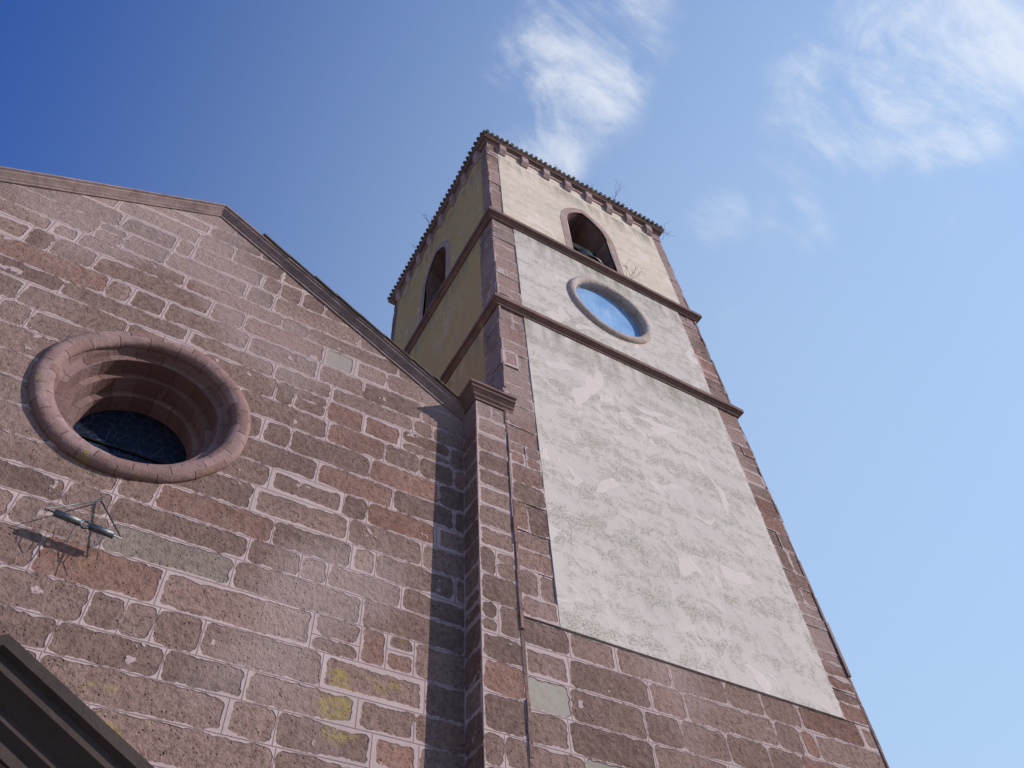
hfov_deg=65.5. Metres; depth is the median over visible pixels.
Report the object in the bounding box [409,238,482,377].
tower plaster
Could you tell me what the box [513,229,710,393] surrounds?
tower plaster
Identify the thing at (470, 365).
tower plaster
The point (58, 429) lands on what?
rose torus
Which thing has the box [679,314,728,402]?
tower quoin
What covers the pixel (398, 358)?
raking cornice
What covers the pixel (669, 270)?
tower quoin
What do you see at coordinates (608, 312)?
tower oculus pane
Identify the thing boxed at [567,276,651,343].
tower oculus frame
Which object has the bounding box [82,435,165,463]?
rose saddle bar
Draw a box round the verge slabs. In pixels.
[263,233,458,398]
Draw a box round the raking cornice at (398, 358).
[0,166,464,421]
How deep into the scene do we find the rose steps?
8.64 m
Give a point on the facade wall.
(284, 588)
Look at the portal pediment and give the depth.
5.34 m
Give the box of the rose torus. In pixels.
[27,331,251,482]
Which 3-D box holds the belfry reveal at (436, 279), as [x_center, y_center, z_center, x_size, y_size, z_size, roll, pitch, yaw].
[-1.407,-2.268,18.141,0.770,2.400,1.120,23,-58,-20]
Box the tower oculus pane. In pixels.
[576,288,639,336]
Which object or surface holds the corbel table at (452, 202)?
attached to the tower string courses
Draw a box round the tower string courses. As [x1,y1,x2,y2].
[388,131,743,419]
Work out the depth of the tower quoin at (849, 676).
10.68 m
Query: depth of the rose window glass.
8.59 m
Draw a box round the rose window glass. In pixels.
[72,410,186,463]
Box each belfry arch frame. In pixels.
[419,240,449,322]
[560,208,623,274]
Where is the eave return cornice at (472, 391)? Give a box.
[458,378,516,414]
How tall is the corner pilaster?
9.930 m
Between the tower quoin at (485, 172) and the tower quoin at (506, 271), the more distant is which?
the tower quoin at (485, 172)
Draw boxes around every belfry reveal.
[423,247,445,315]
[567,213,616,270]
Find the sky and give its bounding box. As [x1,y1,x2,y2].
[0,0,1023,767]
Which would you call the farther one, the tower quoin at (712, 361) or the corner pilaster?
the tower quoin at (712, 361)
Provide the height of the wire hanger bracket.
0.799 m
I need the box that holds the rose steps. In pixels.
[52,347,231,460]
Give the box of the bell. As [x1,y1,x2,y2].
[576,249,602,263]
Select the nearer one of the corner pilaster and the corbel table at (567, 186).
the corner pilaster
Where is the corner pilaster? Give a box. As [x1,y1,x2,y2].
[463,400,529,767]
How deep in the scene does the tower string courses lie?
15.92 m
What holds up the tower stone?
on the ground
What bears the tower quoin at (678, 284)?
attached to the tower string courses
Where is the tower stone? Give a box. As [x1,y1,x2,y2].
[524,617,887,767]
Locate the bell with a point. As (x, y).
(586, 252)
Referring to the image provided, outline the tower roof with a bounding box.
[387,129,663,300]
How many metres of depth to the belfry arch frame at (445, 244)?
18.28 m
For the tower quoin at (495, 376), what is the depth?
11.18 m
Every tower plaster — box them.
[394,152,483,349]
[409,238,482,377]
[446,328,484,395]
[497,148,679,303]
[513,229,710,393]
[523,317,844,719]
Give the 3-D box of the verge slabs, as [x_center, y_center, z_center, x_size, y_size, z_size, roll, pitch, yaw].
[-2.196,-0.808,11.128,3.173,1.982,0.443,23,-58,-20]
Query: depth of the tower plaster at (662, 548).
10.53 m
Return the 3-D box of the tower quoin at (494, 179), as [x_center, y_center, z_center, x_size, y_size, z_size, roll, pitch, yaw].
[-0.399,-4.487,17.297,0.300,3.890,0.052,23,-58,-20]
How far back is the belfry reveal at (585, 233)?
18.52 m
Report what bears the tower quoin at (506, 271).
attached to the tower string courses
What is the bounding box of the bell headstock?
[572,242,595,256]
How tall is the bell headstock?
1.060 m
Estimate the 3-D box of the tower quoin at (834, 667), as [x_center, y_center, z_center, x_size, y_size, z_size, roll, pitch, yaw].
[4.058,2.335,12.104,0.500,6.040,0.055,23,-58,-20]
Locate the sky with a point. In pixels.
(837, 186)
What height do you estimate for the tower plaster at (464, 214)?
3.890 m
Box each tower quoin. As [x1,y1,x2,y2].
[391,302,397,341]
[480,219,498,310]
[481,144,492,212]
[483,305,534,767]
[485,143,502,212]
[492,218,521,303]
[497,306,559,627]
[652,233,687,307]
[663,250,689,308]
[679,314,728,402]
[694,321,730,403]
[717,408,869,727]
[740,427,888,767]
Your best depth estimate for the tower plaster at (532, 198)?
18.09 m
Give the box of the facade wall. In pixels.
[0,182,463,767]
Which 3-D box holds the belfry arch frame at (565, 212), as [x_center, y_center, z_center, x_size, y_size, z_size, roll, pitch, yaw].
[1.685,-3.296,17.693,1.460,2.601,0.060,23,-58,-20]
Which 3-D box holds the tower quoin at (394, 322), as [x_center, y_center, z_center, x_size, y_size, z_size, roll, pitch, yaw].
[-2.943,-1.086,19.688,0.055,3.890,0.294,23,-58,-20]
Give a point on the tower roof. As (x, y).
(545, 163)
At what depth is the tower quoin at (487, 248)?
14.45 m
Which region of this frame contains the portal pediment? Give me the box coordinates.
[0,634,153,767]
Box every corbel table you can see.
[395,151,479,302]
[498,144,652,236]
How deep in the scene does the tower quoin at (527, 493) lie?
9.74 m
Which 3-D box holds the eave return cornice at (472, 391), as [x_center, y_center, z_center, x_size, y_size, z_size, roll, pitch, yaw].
[-0.471,0.451,10.879,0.703,0.232,0.946,23,-58,-20]
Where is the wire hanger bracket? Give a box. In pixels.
[44,494,121,559]

